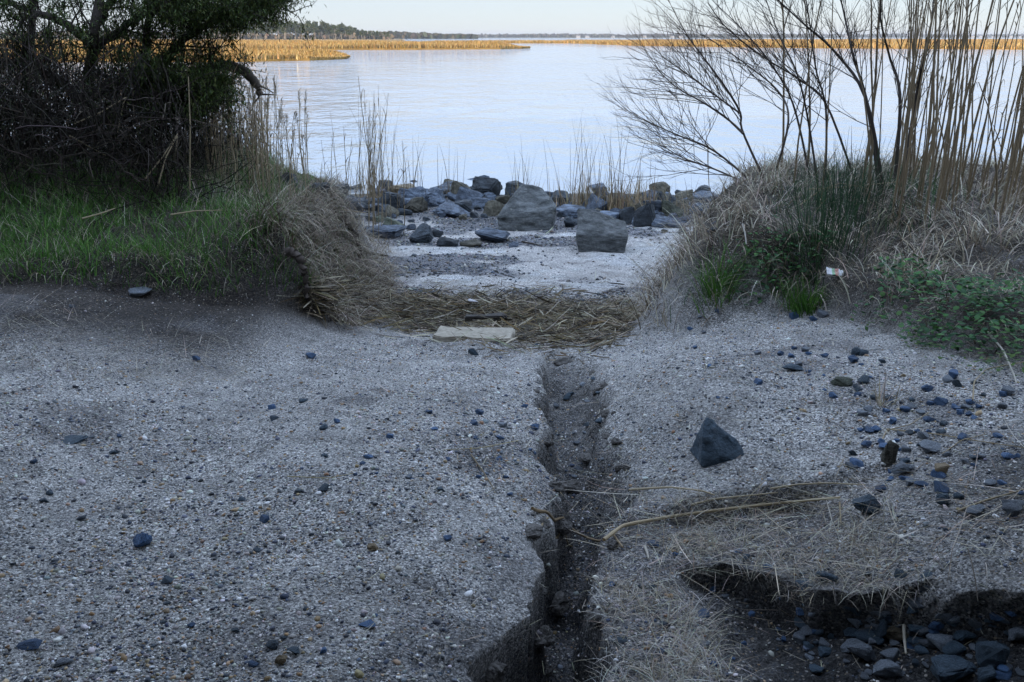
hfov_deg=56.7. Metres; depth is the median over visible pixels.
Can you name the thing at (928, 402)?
gravel stone
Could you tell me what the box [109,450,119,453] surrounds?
gravel stone
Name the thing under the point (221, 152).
reed
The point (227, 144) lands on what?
reed
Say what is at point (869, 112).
bare shrub
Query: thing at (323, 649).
gravel stone
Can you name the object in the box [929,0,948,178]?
tall reed
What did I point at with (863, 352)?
gravel stone
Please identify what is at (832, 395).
gravel stone
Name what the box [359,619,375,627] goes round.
stone
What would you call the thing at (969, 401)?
gravel stone
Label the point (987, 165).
tall reed
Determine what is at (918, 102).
tall reed
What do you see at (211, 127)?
reed
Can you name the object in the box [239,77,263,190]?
reed
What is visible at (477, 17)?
sky
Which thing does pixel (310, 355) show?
gravel stone
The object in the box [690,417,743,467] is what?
stone
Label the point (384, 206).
beach rock
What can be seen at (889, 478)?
gravel stone
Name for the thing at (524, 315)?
straw wrack
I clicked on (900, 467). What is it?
stone
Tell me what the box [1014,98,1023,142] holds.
tall reed
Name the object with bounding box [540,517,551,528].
earth clod
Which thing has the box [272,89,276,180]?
reed
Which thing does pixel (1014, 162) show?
tall reed
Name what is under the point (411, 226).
beach rock
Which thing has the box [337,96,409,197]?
marsh grass clump
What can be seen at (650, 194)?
beach rock
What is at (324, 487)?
gravel stone
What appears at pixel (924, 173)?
tall reed
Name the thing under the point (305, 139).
reed
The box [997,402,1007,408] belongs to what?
gravel stone
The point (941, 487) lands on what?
gravel stone
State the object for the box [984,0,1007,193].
tall reed
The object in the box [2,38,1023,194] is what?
water
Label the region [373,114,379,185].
reed
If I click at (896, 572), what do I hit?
gravel stone
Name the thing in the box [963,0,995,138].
tall reed
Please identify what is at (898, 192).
tall reed
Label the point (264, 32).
pine tree
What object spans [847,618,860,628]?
gravel stone
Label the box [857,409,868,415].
gravel stone
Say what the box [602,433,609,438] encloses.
earth clod
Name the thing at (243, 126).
reed
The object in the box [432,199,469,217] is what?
beach rock
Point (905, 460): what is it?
gravel stone
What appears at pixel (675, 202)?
beach rock
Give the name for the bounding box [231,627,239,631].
gravel stone
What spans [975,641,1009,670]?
stone
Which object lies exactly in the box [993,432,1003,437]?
gravel stone
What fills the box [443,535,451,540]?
gravel stone
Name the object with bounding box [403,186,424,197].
beach rock
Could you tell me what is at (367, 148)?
reed
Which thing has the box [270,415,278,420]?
gravel stone
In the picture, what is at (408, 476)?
gravel stone
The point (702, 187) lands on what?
beach rock
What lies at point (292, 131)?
reed
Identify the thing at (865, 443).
gravel stone
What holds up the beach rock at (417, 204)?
on the ground at (206, 312)
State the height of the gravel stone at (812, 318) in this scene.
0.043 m
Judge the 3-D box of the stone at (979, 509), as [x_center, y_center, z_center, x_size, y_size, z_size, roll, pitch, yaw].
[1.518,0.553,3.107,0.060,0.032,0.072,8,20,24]
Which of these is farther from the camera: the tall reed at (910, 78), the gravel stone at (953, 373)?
the tall reed at (910, 78)
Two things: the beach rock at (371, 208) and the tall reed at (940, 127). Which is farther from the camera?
the beach rock at (371, 208)
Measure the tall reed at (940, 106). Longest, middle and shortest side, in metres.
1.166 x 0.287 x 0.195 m
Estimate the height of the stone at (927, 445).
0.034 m
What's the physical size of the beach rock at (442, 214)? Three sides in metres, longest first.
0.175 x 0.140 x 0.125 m
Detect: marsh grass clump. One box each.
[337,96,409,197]
[386,134,430,188]
[437,149,465,197]
[503,145,543,194]
[538,109,635,208]
[573,110,693,210]
[611,166,681,207]
[671,166,704,214]
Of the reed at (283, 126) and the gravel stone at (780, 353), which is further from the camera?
the reed at (283, 126)
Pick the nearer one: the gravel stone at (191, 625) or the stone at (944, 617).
the gravel stone at (191, 625)
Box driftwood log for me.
[465,312,506,324]
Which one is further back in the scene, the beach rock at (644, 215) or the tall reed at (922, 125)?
the beach rock at (644, 215)
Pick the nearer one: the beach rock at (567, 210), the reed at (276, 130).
the reed at (276, 130)
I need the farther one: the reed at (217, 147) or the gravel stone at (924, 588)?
the reed at (217, 147)
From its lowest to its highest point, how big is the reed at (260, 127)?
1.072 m
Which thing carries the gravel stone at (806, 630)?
on the ground at (206, 312)
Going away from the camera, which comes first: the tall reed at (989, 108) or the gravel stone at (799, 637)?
the gravel stone at (799, 637)
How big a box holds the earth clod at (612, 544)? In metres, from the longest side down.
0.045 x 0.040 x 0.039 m
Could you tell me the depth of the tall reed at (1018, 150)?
7.99 m
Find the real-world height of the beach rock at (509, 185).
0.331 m
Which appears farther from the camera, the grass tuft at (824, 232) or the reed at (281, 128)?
the reed at (281, 128)
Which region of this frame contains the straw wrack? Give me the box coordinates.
[276,223,1023,671]
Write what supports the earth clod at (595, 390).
on the ground at (206, 312)
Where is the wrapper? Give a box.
[826,267,843,275]
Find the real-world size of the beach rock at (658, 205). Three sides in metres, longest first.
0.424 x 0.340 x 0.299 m
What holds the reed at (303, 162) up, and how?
on the ground at (206, 312)
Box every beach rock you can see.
[280,172,298,189]
[311,182,329,197]
[334,183,349,197]
[344,195,357,209]
[355,196,367,211]
[355,203,363,210]
[366,203,376,210]
[366,225,406,238]
[372,215,384,221]
[377,192,403,211]
[377,203,387,211]
[378,180,392,191]
[383,217,403,224]
[385,204,398,216]
[390,183,412,192]
[397,208,412,214]
[398,188,406,195]
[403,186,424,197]
[403,197,413,206]
[403,197,427,212]
[406,224,415,229]
[409,223,432,242]
[424,187,445,201]
[425,181,452,193]
[427,197,438,206]
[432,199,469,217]
[432,229,442,237]
[433,196,444,204]
[436,237,458,245]
[437,211,446,217]
[446,191,456,200]
[447,180,470,200]
[455,186,483,201]
[455,199,471,211]
[459,214,466,219]
[459,239,481,246]
[469,212,478,217]
[471,176,502,195]
[471,197,492,208]
[475,227,509,241]
[480,213,487,217]
[483,200,504,215]
[484,192,496,199]
[495,195,510,203]
[497,184,556,230]
[505,180,522,195]
[508,241,518,247]
[551,190,569,205]
[556,204,585,217]
[563,216,576,226]
[576,209,627,252]
[586,193,606,210]
[592,183,607,195]
[600,211,618,218]
[610,208,620,211]
[619,207,634,224]
[631,202,644,209]
[633,203,654,226]
[641,190,657,200]
[643,200,661,211]
[649,181,669,191]
[651,218,667,227]
[656,191,677,202]
[656,214,670,225]
[661,200,683,216]
[667,217,686,227]
[673,199,688,208]
[674,189,692,203]
[682,216,692,222]
[689,203,706,214]
[692,185,710,198]
[693,190,717,201]
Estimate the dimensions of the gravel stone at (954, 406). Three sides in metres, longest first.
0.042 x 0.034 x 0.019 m
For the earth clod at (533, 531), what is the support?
on the ground at (206, 312)
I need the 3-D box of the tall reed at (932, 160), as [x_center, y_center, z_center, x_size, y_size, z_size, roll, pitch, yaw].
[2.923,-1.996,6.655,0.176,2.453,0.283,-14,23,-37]
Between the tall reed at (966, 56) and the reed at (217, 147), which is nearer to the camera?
the tall reed at (966, 56)
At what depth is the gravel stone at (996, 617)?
2.75 m
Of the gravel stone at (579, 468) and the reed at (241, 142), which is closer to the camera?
the gravel stone at (579, 468)
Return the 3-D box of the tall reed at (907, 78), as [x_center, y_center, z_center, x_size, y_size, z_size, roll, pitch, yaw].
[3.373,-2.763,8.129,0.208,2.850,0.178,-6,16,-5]
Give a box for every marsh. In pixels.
[58,54,345,61]
[275,46,525,49]
[539,40,1023,49]
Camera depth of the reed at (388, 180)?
13.35 m
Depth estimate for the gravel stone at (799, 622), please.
3.06 m
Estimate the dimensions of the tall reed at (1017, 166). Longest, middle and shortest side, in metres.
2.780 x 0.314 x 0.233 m
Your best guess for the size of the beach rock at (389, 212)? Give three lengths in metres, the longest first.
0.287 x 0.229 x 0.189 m
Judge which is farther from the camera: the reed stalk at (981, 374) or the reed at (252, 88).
the reed at (252, 88)
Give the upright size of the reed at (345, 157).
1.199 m
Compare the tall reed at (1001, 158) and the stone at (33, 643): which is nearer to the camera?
the stone at (33, 643)
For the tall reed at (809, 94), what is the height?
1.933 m
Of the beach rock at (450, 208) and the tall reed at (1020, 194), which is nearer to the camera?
the tall reed at (1020, 194)
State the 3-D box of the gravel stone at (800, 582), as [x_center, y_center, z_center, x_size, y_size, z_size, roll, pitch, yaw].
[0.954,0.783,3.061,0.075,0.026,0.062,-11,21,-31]
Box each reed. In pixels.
[193,45,219,179]
[195,114,211,174]
[204,38,214,172]
[207,111,220,173]
[211,116,221,182]
[213,80,230,180]
[214,37,216,167]
[216,107,225,185]
[219,71,228,177]
[221,78,240,172]
[223,94,260,187]
[227,109,237,188]
[228,57,262,188]
[228,85,241,156]
[228,103,236,184]
[232,77,252,184]
[232,83,269,194]
[235,98,245,169]
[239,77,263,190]
[245,99,266,194]
[246,101,263,170]
[247,75,270,148]
[247,89,258,179]
[249,89,274,178]
[250,85,278,185]
[250,119,271,184]
[252,98,273,195]
[253,76,266,192]
[253,94,271,191]
[253,97,266,173]
[255,72,264,130]
[255,114,267,172]
[258,96,263,164]
[264,101,277,157]
[265,84,288,164]
[266,74,280,191]
[269,111,280,188]
[269,113,283,173]
[272,71,294,192]
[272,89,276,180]
[276,108,285,161]
[276,112,298,196]
[278,97,288,172]
[279,108,286,156]
[280,113,294,188]
[281,111,301,158]
[292,96,311,192]
[297,135,305,171]
[298,86,309,177]
[298,108,313,175]
[298,134,312,199]
[303,91,311,178]
[331,133,339,178]
[344,133,347,183]
[356,101,365,183]
[358,77,376,224]
[358,126,360,188]
[364,90,373,193]
[366,115,376,223]
[366,122,377,194]
[367,99,375,223]
[368,116,372,226]
[369,112,373,207]
[370,143,372,205]
[372,111,386,238]
[373,89,382,216]
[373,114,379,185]
[377,97,387,225]
[377,107,382,241]
[379,136,386,216]
[384,137,391,224]
[400,143,405,233]
[777,0,800,166]
[793,0,821,183]
[804,0,825,168]
[821,0,832,201]
[854,65,883,203]
[861,1,890,183]
[865,0,898,170]
[867,0,891,189]
[877,3,882,152]
[888,0,923,185]
[890,0,927,223]
[890,7,915,172]
[895,0,916,229]
[896,0,918,204]
[896,2,928,174]
[897,0,949,218]
[899,0,939,156]
[900,0,911,149]
[902,0,919,205]
[902,0,936,176]
[907,0,913,180]
[907,75,920,172]
[908,0,929,181]
[909,14,934,159]
[910,126,942,185]
[911,0,944,183]
[915,60,939,204]
[917,0,958,208]
[919,0,937,208]
[919,5,959,188]
[922,0,942,227]
[923,7,935,172]
[923,65,957,161]
[926,0,936,169]
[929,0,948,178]
[932,0,962,178]
[932,1,972,187]
[933,103,944,159]
[934,0,956,155]
[934,0,968,218]
[934,59,945,170]
[936,0,981,211]
[937,0,993,213]
[939,0,981,199]
[941,0,960,191]
[941,0,966,206]
[941,0,972,181]
[945,33,972,203]
[947,0,981,191]
[948,0,971,179]
[951,1,995,209]
[951,37,974,168]
[954,0,977,203]
[960,0,1014,184]
[961,0,979,170]
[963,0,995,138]
[965,0,1019,204]
[966,26,986,191]
[967,0,1009,202]
[972,0,999,162]
[978,82,1004,213]
[980,0,1023,181]
[980,66,999,202]
[980,99,1008,191]
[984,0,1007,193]
[987,16,1023,206]
[993,125,1013,189]
[997,104,1023,223]
[998,76,1023,194]
[999,10,1022,166]
[1001,70,1023,175]
[1001,143,1014,199]
[1004,32,1023,167]
[1006,79,1023,206]
[1008,123,1023,192]
[1009,147,1023,203]
[1009,166,1023,220]
[1011,144,1023,187]
[1014,36,1023,191]
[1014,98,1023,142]
[1017,177,1023,204]
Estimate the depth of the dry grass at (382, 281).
7.99 m
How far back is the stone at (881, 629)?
2.90 m
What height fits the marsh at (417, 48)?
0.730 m
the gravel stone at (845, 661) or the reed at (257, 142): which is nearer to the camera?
the gravel stone at (845, 661)
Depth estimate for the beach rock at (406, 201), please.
15.88 m
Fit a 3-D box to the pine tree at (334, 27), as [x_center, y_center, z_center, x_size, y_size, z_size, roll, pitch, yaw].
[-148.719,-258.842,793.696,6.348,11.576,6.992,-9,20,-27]
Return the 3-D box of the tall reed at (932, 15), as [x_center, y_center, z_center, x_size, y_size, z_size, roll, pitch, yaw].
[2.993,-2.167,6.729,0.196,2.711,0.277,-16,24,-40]
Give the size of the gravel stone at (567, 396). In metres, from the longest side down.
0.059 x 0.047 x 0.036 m
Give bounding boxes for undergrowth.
[0,0,286,224]
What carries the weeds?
on the ground at (206, 312)
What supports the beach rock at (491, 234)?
on the ground at (206, 312)
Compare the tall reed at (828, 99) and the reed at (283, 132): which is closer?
the tall reed at (828, 99)
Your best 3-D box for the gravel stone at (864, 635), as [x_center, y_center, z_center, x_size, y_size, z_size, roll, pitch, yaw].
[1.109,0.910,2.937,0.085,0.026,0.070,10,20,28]
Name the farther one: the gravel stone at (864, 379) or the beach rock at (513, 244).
the beach rock at (513, 244)
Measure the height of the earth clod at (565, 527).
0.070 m
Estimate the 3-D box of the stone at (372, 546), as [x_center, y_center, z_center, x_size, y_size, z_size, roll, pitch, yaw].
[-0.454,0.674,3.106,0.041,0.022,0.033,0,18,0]
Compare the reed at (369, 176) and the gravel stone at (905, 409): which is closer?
the gravel stone at (905, 409)
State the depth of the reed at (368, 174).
12.76 m
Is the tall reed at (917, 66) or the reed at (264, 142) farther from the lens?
the reed at (264, 142)
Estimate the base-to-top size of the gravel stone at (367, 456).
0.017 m
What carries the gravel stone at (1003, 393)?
on the ground at (206, 312)
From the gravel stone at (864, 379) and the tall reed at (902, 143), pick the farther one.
the tall reed at (902, 143)
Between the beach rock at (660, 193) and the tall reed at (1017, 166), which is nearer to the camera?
the tall reed at (1017, 166)
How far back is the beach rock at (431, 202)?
16.31 m
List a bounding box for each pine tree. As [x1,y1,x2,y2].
[262,24,268,38]
[274,21,283,38]
[281,24,290,38]
[290,20,299,37]
[291,24,299,38]
[304,20,310,38]
[310,22,317,33]
[310,25,320,38]
[317,20,324,38]
[324,24,331,38]
[330,25,337,38]
[337,22,344,38]
[346,26,351,34]
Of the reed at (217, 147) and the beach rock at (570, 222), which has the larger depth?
the beach rock at (570, 222)
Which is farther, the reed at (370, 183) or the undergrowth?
the reed at (370, 183)
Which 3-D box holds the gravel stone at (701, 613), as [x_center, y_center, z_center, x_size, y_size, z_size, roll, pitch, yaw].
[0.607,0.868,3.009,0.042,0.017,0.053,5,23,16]
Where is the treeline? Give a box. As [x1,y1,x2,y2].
[0,30,1023,39]
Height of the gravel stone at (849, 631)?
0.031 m
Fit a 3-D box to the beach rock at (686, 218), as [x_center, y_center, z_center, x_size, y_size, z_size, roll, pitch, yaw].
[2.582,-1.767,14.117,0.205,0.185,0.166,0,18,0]
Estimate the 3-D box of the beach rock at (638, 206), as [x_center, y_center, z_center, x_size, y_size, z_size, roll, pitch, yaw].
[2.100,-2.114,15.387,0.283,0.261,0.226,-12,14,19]
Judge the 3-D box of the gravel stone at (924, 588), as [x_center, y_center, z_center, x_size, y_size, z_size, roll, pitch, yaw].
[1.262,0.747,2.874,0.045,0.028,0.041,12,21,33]
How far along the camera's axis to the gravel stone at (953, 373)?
4.34 m
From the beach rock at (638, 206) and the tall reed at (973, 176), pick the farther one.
the beach rock at (638, 206)
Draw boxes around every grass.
[0,38,1023,60]
[0,138,377,296]
[0,164,413,331]
[588,125,1023,367]
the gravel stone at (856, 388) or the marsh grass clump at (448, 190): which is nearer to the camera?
the gravel stone at (856, 388)
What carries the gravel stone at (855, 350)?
on the ground at (206, 312)
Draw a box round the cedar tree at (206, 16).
[0,0,326,165]
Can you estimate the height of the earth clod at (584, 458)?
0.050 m
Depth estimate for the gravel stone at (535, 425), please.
4.47 m
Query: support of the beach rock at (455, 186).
on the ground at (206, 312)
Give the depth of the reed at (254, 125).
8.50 m
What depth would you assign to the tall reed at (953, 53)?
7.49 m
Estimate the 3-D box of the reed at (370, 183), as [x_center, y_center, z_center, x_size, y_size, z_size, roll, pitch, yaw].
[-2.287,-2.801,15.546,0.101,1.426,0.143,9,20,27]
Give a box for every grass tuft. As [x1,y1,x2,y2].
[664,230,759,316]
[747,158,900,296]
[768,269,835,317]
[791,127,930,238]
[862,374,912,407]
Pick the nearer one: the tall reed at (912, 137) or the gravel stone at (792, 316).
the gravel stone at (792, 316)
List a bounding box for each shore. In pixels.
[3,38,401,39]
[478,37,837,37]
[841,37,1023,37]
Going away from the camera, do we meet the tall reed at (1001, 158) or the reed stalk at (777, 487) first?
the reed stalk at (777, 487)
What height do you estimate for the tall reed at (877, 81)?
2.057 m
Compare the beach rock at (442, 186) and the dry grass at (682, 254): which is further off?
the beach rock at (442, 186)
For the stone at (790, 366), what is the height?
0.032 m
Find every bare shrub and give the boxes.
[583,0,869,182]
[658,0,865,187]
[743,0,978,196]
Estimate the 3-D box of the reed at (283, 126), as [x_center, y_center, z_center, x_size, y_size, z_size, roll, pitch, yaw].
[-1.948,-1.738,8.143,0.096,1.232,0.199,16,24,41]
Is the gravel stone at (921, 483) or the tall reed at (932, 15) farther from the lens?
the tall reed at (932, 15)
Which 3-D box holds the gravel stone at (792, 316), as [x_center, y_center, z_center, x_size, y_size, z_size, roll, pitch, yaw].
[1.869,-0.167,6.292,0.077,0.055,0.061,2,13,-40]
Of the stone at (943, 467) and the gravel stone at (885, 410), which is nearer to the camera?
the stone at (943, 467)
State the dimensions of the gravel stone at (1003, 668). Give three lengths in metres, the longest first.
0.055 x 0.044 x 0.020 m
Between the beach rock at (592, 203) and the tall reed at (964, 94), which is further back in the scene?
the beach rock at (592, 203)
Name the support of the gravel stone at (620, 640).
on the ground at (206, 312)
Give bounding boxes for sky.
[0,0,1023,36]
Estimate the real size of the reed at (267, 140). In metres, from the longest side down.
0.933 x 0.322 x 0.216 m
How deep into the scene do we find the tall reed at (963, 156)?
8.54 m
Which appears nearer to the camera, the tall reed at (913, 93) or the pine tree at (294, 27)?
the tall reed at (913, 93)
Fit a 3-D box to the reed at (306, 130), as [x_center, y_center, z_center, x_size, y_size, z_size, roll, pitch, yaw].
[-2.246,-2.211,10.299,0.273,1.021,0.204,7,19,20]
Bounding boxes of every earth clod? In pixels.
[486,661,506,681]
[524,523,542,539]
[534,625,555,646]
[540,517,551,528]
[544,439,553,446]
[545,480,566,491]
[545,663,553,677]
[550,591,568,615]
[554,356,573,364]
[558,518,571,535]
[565,479,580,493]
[578,453,590,463]
[585,611,601,624]
[592,387,600,394]
[600,382,607,388]
[600,409,609,417]
[601,403,609,409]
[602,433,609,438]
[607,539,618,549]
[611,438,622,445]
[615,465,620,472]
[620,464,630,470]
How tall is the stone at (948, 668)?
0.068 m
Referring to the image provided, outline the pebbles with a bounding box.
[0,203,1023,681]
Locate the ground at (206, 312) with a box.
[0,150,1023,681]
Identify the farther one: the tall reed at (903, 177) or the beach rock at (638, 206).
the beach rock at (638, 206)
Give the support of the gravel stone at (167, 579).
on the ground at (206, 312)
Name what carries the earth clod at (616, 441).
on the ground at (206, 312)
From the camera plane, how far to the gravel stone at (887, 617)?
2.92 m
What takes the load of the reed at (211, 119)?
on the ground at (206, 312)
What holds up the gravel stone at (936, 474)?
on the ground at (206, 312)
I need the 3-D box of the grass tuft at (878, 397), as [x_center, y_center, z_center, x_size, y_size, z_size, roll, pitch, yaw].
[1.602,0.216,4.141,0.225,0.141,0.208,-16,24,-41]
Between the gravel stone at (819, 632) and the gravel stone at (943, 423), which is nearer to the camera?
the gravel stone at (819, 632)
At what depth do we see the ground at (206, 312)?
3.87 m
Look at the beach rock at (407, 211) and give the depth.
15.27 m
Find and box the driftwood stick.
[521,241,542,245]
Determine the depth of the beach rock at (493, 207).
15.19 m
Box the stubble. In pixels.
[1,289,1023,681]
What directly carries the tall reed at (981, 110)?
on the ground at (206, 312)
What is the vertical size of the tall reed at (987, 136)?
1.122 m
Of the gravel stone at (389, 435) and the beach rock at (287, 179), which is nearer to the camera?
the gravel stone at (389, 435)
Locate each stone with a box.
[16,638,42,649]
[39,498,48,502]
[46,489,53,494]
[54,657,73,666]
[60,435,87,443]
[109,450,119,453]
[128,286,151,296]
[132,532,151,546]
[160,575,172,583]
[187,622,195,627]
[192,356,200,360]
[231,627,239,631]
[237,496,245,500]
[248,660,259,666]
[253,547,260,552]
[259,514,269,522]
[265,640,278,648]
[268,404,275,409]
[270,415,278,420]
[274,654,287,664]
[286,646,299,653]
[299,398,307,402]
[305,352,315,358]
[317,483,328,491]
[319,423,327,429]
[320,647,326,652]
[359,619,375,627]
[363,454,372,458]
[367,543,378,550]
[386,433,393,438]
[405,474,412,478]
[436,486,445,491]
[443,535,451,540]
[468,348,478,354]
[470,419,477,424]
[475,409,483,414]
[498,422,506,427]
[531,424,538,429]
[563,393,570,399]
[576,466,582,471]
[594,417,601,423]
[615,637,627,643]
[647,540,659,547]
[659,621,669,627]
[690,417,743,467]
[698,608,709,619]
[700,640,709,647]
[708,586,715,592]
[748,611,754,616]
[754,378,762,384]
[763,563,772,568]
[777,351,783,355]
[782,363,803,370]
[789,312,798,319]
[793,631,805,643]
[794,616,805,627]
[795,578,812,591]
[796,607,803,615]
[801,346,809,351]
[801,625,811,635]
[803,641,814,651]
[805,653,813,660]
[809,316,816,320]
[809,664,824,674]
[815,571,837,582]
[815,629,823,635]
[817,309,828,317]
[818,646,831,656]
[819,637,829,646]
[828,392,837,398]
[830,376,852,385]
[840,638,865,652]
[843,658,849,663]
[844,627,856,636]
[845,462,857,468]
[846,643,875,661]
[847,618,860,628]
[848,450,857,455]
[850,357,858,362]
[850,457,863,468]
[851,347,859,354]
[852,494,880,514]
[854,385,862,390]
[854,628,882,641]
[857,375,869,383]
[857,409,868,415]
[858,349,868,355]
[860,440,871,447]
[860,671,869,679]
[863,405,872,411]
[864,669,871,674]
[865,426,873,432]
[865,611,891,622]
[865,638,883,644]
[868,638,877,645]
[870,622,877,628]
[871,425,881,431]
[872,659,902,677]
[875,484,885,491]
[875,618,887,637]
[878,438,884,442]
[879,443,886,447]
[880,440,899,466]
[880,648,899,660]
[881,614,891,620]
[882,408,890,412]
[885,626,908,640]
[886,476,893,481]
[889,416,896,424]
[889,639,899,646]
[890,462,914,473]
[894,568,906,577]
[896,430,903,435]
[898,476,909,480]
[899,406,910,412]
[899,458,909,462]
[901,445,910,451]
[902,635,914,648]
[905,403,917,408]
[905,429,913,434]
[905,478,914,485]
[906,636,923,645]
[907,605,918,613]
[907,624,925,634]
[908,598,923,609]
[911,658,919,666]
[913,624,928,635]
[914,480,928,486]
[914,645,928,654]
[916,409,924,414]
[917,431,928,438]
[918,639,936,648]
[919,439,940,452]
[921,384,933,391]
[921,570,932,583]
[921,585,929,590]
[923,416,934,421]
[926,400,934,404]
[926,633,953,651]
[928,621,941,629]
[928,629,938,633]
[930,469,945,478]
[930,654,977,681]
[934,397,948,405]
[934,462,949,473]
[934,480,948,492]
[935,493,949,505]
[935,613,951,621]
[936,429,945,434]
[939,420,947,425]
[942,374,953,382]
[942,452,951,456]
[942,640,965,654]
[948,368,958,378]
[948,615,959,623]
[951,403,959,408]
[952,380,961,386]
[953,492,963,499]
[953,630,977,641]
[956,409,963,414]
[957,432,966,440]
[960,458,968,463]
[961,404,971,408]
[965,399,974,403]
[965,504,984,515]
[969,454,979,459]
[969,643,974,649]
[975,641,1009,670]
[976,637,987,642]
[977,665,996,681]
[984,479,995,485]
[989,612,1006,620]
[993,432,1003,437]
[995,670,1010,679]
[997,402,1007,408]
[997,479,1007,485]
[997,664,1012,676]
[999,391,1007,396]
[1001,386,1015,395]
[1001,452,1016,458]
[1001,499,1023,516]
[1005,611,1016,616]
[1005,662,1012,669]
[1008,627,1023,640]
[1015,668,1023,675]
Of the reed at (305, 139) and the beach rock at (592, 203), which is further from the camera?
the beach rock at (592, 203)
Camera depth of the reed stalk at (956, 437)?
3.67 m
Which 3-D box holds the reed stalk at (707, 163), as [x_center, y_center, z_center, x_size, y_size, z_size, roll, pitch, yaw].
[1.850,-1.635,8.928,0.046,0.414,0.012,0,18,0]
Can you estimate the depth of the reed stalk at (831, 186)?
7.49 m
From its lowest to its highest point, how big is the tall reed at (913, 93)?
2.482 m
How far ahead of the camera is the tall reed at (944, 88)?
8.90 m
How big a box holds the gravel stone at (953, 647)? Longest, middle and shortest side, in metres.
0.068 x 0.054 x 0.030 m
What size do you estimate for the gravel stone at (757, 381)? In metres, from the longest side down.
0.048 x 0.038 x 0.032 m
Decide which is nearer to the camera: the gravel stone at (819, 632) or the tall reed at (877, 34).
the gravel stone at (819, 632)
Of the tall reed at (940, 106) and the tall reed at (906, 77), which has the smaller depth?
the tall reed at (906, 77)
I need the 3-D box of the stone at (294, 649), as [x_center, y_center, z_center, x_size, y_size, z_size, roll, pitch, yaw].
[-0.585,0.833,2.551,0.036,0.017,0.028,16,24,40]
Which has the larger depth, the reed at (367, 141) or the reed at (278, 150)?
the reed at (367, 141)
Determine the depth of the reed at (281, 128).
9.46 m
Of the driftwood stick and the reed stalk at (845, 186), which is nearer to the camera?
the reed stalk at (845, 186)
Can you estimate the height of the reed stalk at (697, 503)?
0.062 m
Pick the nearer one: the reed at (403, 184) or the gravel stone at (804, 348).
the gravel stone at (804, 348)
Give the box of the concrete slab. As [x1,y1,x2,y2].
[432,326,514,342]
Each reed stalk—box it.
[75,97,126,131]
[82,208,114,218]
[145,134,177,178]
[157,136,177,185]
[170,210,222,214]
[188,77,190,188]
[287,473,352,477]
[444,440,518,449]
[470,454,494,489]
[541,517,572,546]
[602,496,839,541]
[629,486,714,495]
[643,545,649,559]
[690,492,777,505]
[707,145,709,188]
[742,223,746,243]
[770,482,865,489]
[801,183,871,204]
[809,182,893,189]
[839,502,841,523]
[882,412,928,438]
[886,428,1023,447]
[902,624,906,653]
[942,434,985,453]
[957,489,1023,511]
[972,361,1023,399]
[987,331,1016,383]
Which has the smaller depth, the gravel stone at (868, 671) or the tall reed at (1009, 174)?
the gravel stone at (868, 671)
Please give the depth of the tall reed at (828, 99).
7.20 m
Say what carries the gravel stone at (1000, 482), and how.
on the ground at (206, 312)
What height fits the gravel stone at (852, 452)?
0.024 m
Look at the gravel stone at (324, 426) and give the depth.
4.09 m
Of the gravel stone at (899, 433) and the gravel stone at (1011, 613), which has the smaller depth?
the gravel stone at (1011, 613)
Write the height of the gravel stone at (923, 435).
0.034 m
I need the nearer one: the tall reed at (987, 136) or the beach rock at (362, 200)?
the tall reed at (987, 136)
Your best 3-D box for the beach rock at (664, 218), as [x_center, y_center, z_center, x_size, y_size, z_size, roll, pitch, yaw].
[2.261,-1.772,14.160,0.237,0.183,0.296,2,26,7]
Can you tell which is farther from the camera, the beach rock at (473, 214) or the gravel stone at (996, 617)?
the beach rock at (473, 214)
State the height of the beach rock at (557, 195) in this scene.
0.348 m
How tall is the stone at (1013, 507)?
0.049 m
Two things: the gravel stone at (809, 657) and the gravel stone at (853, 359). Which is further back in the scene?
the gravel stone at (853, 359)
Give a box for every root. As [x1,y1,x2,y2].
[283,247,309,299]
[333,212,361,267]
[531,507,623,547]
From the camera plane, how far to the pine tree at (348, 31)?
799.02 m
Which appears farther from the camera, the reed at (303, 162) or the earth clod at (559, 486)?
the reed at (303, 162)
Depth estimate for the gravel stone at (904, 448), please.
3.65 m
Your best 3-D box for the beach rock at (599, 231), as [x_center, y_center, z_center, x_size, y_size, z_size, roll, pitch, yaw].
[1.161,-1.426,12.297,0.688,0.498,0.619,0,18,0]
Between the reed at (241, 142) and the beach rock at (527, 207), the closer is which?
the reed at (241, 142)
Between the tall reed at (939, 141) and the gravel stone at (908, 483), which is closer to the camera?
the gravel stone at (908, 483)
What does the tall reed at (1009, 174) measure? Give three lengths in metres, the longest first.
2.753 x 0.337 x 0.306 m
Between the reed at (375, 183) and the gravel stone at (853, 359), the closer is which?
the gravel stone at (853, 359)
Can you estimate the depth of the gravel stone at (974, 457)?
3.46 m
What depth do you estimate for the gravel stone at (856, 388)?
4.36 m
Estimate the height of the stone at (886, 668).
0.051 m
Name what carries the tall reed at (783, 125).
on the ground at (206, 312)
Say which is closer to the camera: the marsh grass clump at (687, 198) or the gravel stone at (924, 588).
the gravel stone at (924, 588)
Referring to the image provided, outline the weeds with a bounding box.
[724,215,1023,376]
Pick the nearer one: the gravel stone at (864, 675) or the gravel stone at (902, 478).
the gravel stone at (864, 675)
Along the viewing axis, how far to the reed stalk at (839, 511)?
3.41 m
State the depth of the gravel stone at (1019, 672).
2.62 m
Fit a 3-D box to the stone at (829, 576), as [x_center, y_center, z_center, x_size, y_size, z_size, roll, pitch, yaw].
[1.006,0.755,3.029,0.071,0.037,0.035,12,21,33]
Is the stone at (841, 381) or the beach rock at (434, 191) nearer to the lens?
the stone at (841, 381)

